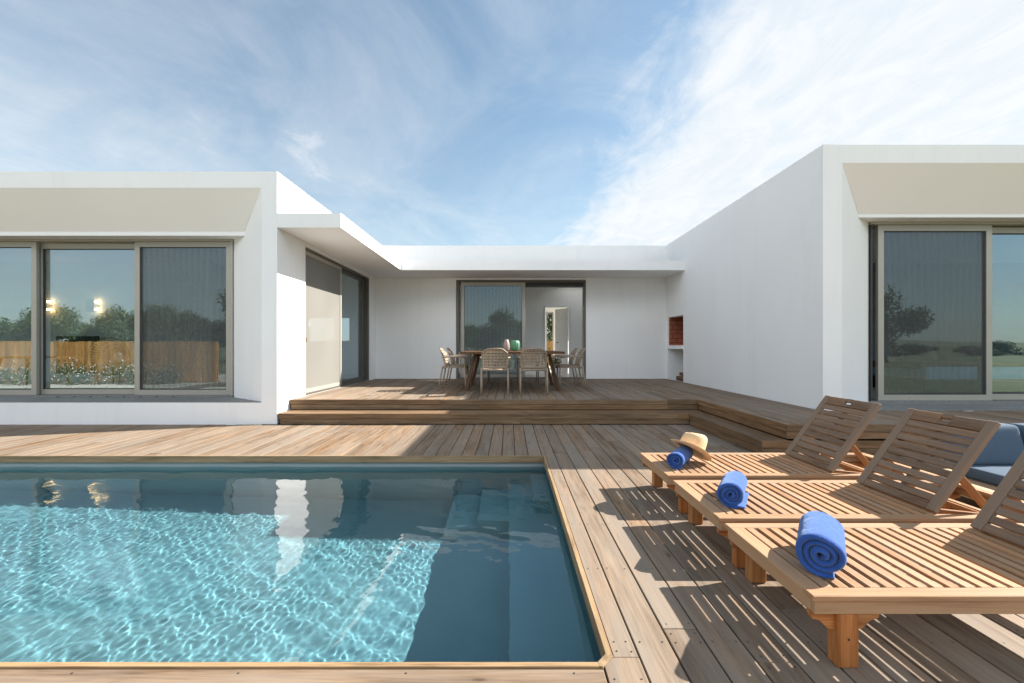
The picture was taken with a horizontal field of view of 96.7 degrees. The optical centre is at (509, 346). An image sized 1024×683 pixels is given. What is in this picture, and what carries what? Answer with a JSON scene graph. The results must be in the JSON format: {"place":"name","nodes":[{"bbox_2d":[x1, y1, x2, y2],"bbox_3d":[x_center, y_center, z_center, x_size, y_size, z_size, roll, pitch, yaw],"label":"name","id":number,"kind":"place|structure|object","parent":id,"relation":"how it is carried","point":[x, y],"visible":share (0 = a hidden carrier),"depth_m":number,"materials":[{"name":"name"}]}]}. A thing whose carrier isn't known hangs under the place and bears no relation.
{"place":"outdoors","nodes":[
{"label":"outdoors","id":0,"kind":"place"},
{"bbox_2d":[0,145,1023,424],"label":"house","id":1,"kind":"structure","parent":0,"point":[812,279],"depth_m":7.56,"materials":[{"name":"white paint"}]},
{"bbox_2d":[0,356,77,387],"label":"indoor table","id":2,"kind":"object","parent":1,"relation":"on","point":[60,359],"visible":0.61,"depth_m":9.15,"materials":[{"name":"brown wood"}]},
{"bbox_2d":[46,299,52,311],"bbox_3d":[-11.050,-0.980,10.879,0.180,0.310,0.238,0,0,0],"label":"wall sconce","id":3,"kind":"object","parent":1,"relation":"attached to","point":[48,301],"depth_m":10.90,"materials":[{"name":"white"}]},
{"bbox_2d":[56,336,98,372],"bbox_3d":[-10.400,0.196,10.967,1.000,0.892,0.055,0,0,0],"label":"fireplace panel","id":4,"kind":"object","parent":1,"relation":"attached to","point":[79,346],"visible":0.88,"depth_m":10.94,"materials":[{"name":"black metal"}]},
{"bbox_2d":[86,299,99,311],"bbox_3d":[-9.920,-0.980,10.879,0.180,0.310,0.238,0,0,0],"label":"wall sconce","id":5,"kind":"object","parent":1,"relation":"attached to","point":[90,305],"depth_m":10.76,"materials":[{"name":"white"}]},
{"bbox_2d":[89,337,133,385],"bbox_3d":[-8.550,0.321,9.900,0.901,1.049,0.522,0,0,0],"label":"wicker chair","id":6,"kind":"object","parent":1,"relation":"on","point":[117,363],"visible":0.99,"depth_m":9.82,"materials":[{"name":"wicker"}]},
{"bbox_2d":[0,239,233,396],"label":"window frame","id":7,"kind":"structure","parent":1,"relation":"in","point":[42,241],"depth_m":7.45,"materials":[{"name":"metal"}]},
{"bbox_2d":[546,312,553,359],"bbox_3d":[1.560,-0.246,17.545,0.280,2.168,0.110,0,0,0],"label":"window frame","id":8,"kind":"structure","parent":1,"relation":"in","point":[546,312],"depth_m":17.49,"materials":[{"name":"metal"}]},
{"bbox_2d":[553,357,561,375],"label":"chair","id":9,"kind":"object","parent":1,"relation":"on","point":[556,366],"visible":0.21,"depth_m":13.12,"materials":[{"name":"beige wicker"}]},
{"bbox_2d":[555,308,568,373],"bbox_3d":[1.620,-0.180,14.417,0.140,2.040,0.720,0,0,-27],"label":"interior door","id":10,"kind":"structure","parent":1,"relation":"in","point":[561,315],"depth_m":14.37,"materials":[{"name":"white wood"}]},
{"bbox_2d":[676,372,682,380],"bbox_3d":[4.340,0.732,11.070,0.400,0.210,0.460,0,0,0],"label":"firewood stack","id":11,"kind":"object","parent":1,"relation":"on","point":[679,378],"visible":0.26,"depth_m":11.13,"materials":[{"name":"brown wood"}]},
{"bbox_2d":[869,222,1023,400],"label":"window frame","id":12,"kind":"structure","parent":1,"relation":"in","point":[872,225],"depth_m":6.56,"materials":[{"name":"metal"}]},
{"bbox_2d":[873,346,1023,391],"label":"bed","id":13,"kind":"object","parent":1,"relation":"in","point":[1007,376],"visible":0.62,"depth_m":8.10,"materials":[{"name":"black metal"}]},
{"bbox_2d":[0,0,1023,340],"label":"sky","id":14,"kind":"structure","parent":0,"point":[414,122],"materials":[{"name":"blue"}]},
{"bbox_2d":[294,379,1023,423],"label":"terrace","id":15,"kind":"structure","parent":0,"point":[785,413],"depth_m":8.16,"materials":[{"name":"brown wood"}]},
{"bbox_2d":[438,348,467,390],"bbox_3d":[-1.100,0.434,8.960,0.564,0.818,0.558,0,0,0],"label":"dining chair","id":16,"kind":"object","parent":15,"relation":"on","point":[445,356],"visible":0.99,"depth_m":8.79,"materials":[{"name":"beige wicker"}]},
{"bbox_2d":[445,348,472,385],"bbox_3d":[-1.100,0.434,9.980,0.564,0.818,0.558,0,0,0],"label":"dining chair","id":17,"kind":"object","parent":15,"relation":"on","point":[453,362],"visible":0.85,"depth_m":9.82,"materials":[{"name":"beige wicker"}]},
{"bbox_2d":[480,348,510,394],"bbox_3d":[-0.255,0.434,8.155,0.558,0.818,0.564,0,0,0],"label":"dining chair","id":18,"kind":"object","parent":15,"relation":"on","point":[495,368],"visible":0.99,"depth_m":7.96,"materials":[{"name":"beige wicker"}]},
{"bbox_2d":[487,348,509,382],"bbox_3d":[-0.250,0.434,10.800,0.558,0.818,0.564,0,0,0],"label":"dining chair","id":19,"kind":"object","parent":15,"relation":"on","point":[488,375],"visible":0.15,"depth_m":10.55,"materials":[{"name":"beige wicker"}]},
{"bbox_2d":[460,351,564,390],"bbox_3d":[0.055,0.472,9.349,1.930,0.760,1.998,0,0,0],"label":"dining table","id":20,"kind":"object","parent":15,"relation":"on","point":[477,354],"visible":0.89,"depth_m":8.65,"materials":[{"name":"brown wood"}]},
{"bbox_2d":[503,340,509,350],"bbox_3d":[-0.055,-0.025,9.200,0.128,0.232,0.118,0,0,0],"label":"vase","id":21,"kind":"object","parent":20,"relation":"on","point":[506,346],"visible":0.84,"depth_m":9.16,"materials":[{"name":"pink ceramic"}]},
{"bbox_2d":[510,340,519,350],"bbox_3d":[0.115,-0.017,9.100,0.194,0.215,0.179,0,0,0],"label":"vase","id":22,"kind":"object","parent":20,"relation":"on","point":[514,345],"visible":0.88,"depth_m":9.04,"materials":[{"name":"green ceramic"}]},
{"bbox_2d":[516,348,538,382],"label":"dining chair","id":23,"kind":"object","parent":15,"relation":"on","point":[520,349],"visible":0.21,"depth_m":10.94,"materials":[{"name":"beige wicker"}]},
{"bbox_2d":[518,348,548,394],"bbox_3d":[0.430,0.434,8.155,0.558,0.818,0.564,0,0,0],"label":"dining chair","id":24,"kind":"object","parent":15,"relation":"on","point":[531,367],"visible":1,"depth_m":7.96,"materials":[{"name":"beige wicker"}]},
{"bbox_2d":[551,348,578,385],"bbox_3d":[1.220,0.434,9.980,0.564,0.818,0.558,0,0,0],"label":"dining chair","id":25,"kind":"object","parent":15,"relation":"on","point":[570,362],"visible":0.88,"depth_m":9.82,"materials":[{"name":"beige wicker"}]},
{"bbox_2d":[556,348,586,390],"bbox_3d":[1.220,0.434,8.960,0.564,0.818,0.558,0,0,0],"label":"dining chair","id":26,"kind":"object","parent":15,"relation":"on","point":[579,357],"visible":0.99,"depth_m":8.84,"materials":[{"name":"beige wicker"}]},
{"label":"ground","id":27,"kind":"structure","parent":0,"visible":0},
{"bbox_2d":[346,340,552,365],"bbox_3d":[-0.485,0.618,23.976,19.030,1.885,0.072,0,0,0],"label":"timber fence","id":28,"kind":"object","parent":27,"relation":"on","point":[549,345],"visible":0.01,"depth_m":23.99,"materials":[{"name":"brown wood"}]},
{"bbox_2d":[488,428,537,455],"bbox_3d":[-0.700,1.391,2.385,17.800,0.377,8.870,0,0,0],"label":"deck substructure","id":29,"kind":"object","parent":27,"relation":"on","point":[514,443],"depth_m":5.74,"materials":[{"name":"brown wood"}]},
{"bbox_2d":[0,425,1023,682],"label":"deck","id":30,"kind":"structure","parent":29,"relation":"on","point":[678,595],"depth_m":2.20,"materials":[{"name":"brown wood"}]},
{"bbox_2d":[0,456,612,672],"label":"swimming pool","id":31,"kind":"structure","parent":30,"relation":"in","point":[307,461],"depth_m":3.30,"materials":[{"name":"beige stone"}]},
{"bbox_2d":[0,466,600,661],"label":"water","id":32,"kind":"structure","parent":31,"relation":"in","point":[283,564],"depth_m":2.67,"materials":[{"name":"teal liquid"}]},
{"bbox_2d":[285,385,931,440],"bbox_3d":[3.000,1.073,8.425,12.800,0.394,6.950,0,0,0],"label":"terrace base","id":33,"kind":"object","parent":30,"relation":"on","point":[535,409],"visible":0.07,"depth_m":7.30,"materials":[{"name":"brown wood"}]},
{"bbox_2d":[278,399,940,455],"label":"steps","id":34,"kind":"structure","parent":30,"relation":"on","point":[753,440],"depth_m":6.83,"materials":[{"name":"brown wood"}]},
{"bbox_2d":[640,395,938,512],"bbox_3d":[2.055,0.787,3.518,1.900,0.763,0.680,0,0,0],"label":"sun lounger","id":35,"kind":"object","parent":30,"relation":"on","point":[790,463],"visible":0.74,"depth_m":3.44,"materials":[{"name":"brown wood"}]},
{"bbox_2d":[666,446,692,469],"bbox_3d":[1.302,0.841,3.469,0.126,0.124,0.341,0,0,34],"label":"rolled towel","id":36,"kind":"object","parent":35,"relation":"on","point":[678,458],"visible":1,"depth_m":3.36,"materials":[{"name":"blue fabric"}]},
{"bbox_2d":[671,432,711,460],"bbox_3d":[1.427,0.734,3.515,0.334,0.157,0.275,31,-12,-3],"label":"straw hat","id":37,"kind":"object","parent":36,"relation":"on","point":[696,443],"visible":0.89,"depth_m":3.45,"materials":[{"name":"beige wicker"}]},
{"bbox_2d":[673,408,1023,567],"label":"sun lounger","id":38,"kind":"object","parent":30,"relation":"on","point":[863,498],"visible":0.87,"depth_m":2.64,"materials":[{"name":"brown wood"}]},
{"bbox_2d":[716,471,748,508],"bbox_3d":[1.312,0.835,2.669,0.148,0.147,0.329,0,0,31],"label":"rolled towel","id":39,"kind":"object","parent":38,"relation":"on","point":[731,490],"visible":1,"depth_m":2.56,"materials":[{"name":"blue fabric"}]},
{"bbox_2d":[724,450,1023,667],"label":"sun lounger","id":40,"kind":"object","parent":30,"relation":"on","point":[986,543],"visible":0.94,"depth_m":1.87,"materials":[{"name":"brown wood"}]},
{"bbox_2d":[795,511,846,578],"bbox_3d":[1.306,0.821,1.908,0.168,0.169,0.346,0,0,35],"label":"rolled towel","id":41,"kind":"object","parent":40,"relation":"on","point":[820,547],"visible":1,"depth_m":1.80,"materials":[{"name":"blue fabric"}]},
{"bbox_2d":[929,423,1023,499],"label":"lounge sofa","id":42,"kind":"object","parent":30,"relation":"on","point":[996,459],"visible":0.42,"depth_m":3.44,"materials":[{"name":"blue fabric"}]},
{"bbox_2d":[547,313,552,340],"bbox_3d":[2.483,-0.356,26.861,2.446,4.114,2.273,0,0,0],"label":"tree","id":43,"kind":"object","parent":27,"relation":"on","point":[550,327],"visible":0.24,"depth_m":26.53,"materials":[{"name":"green plant"}]}
]}

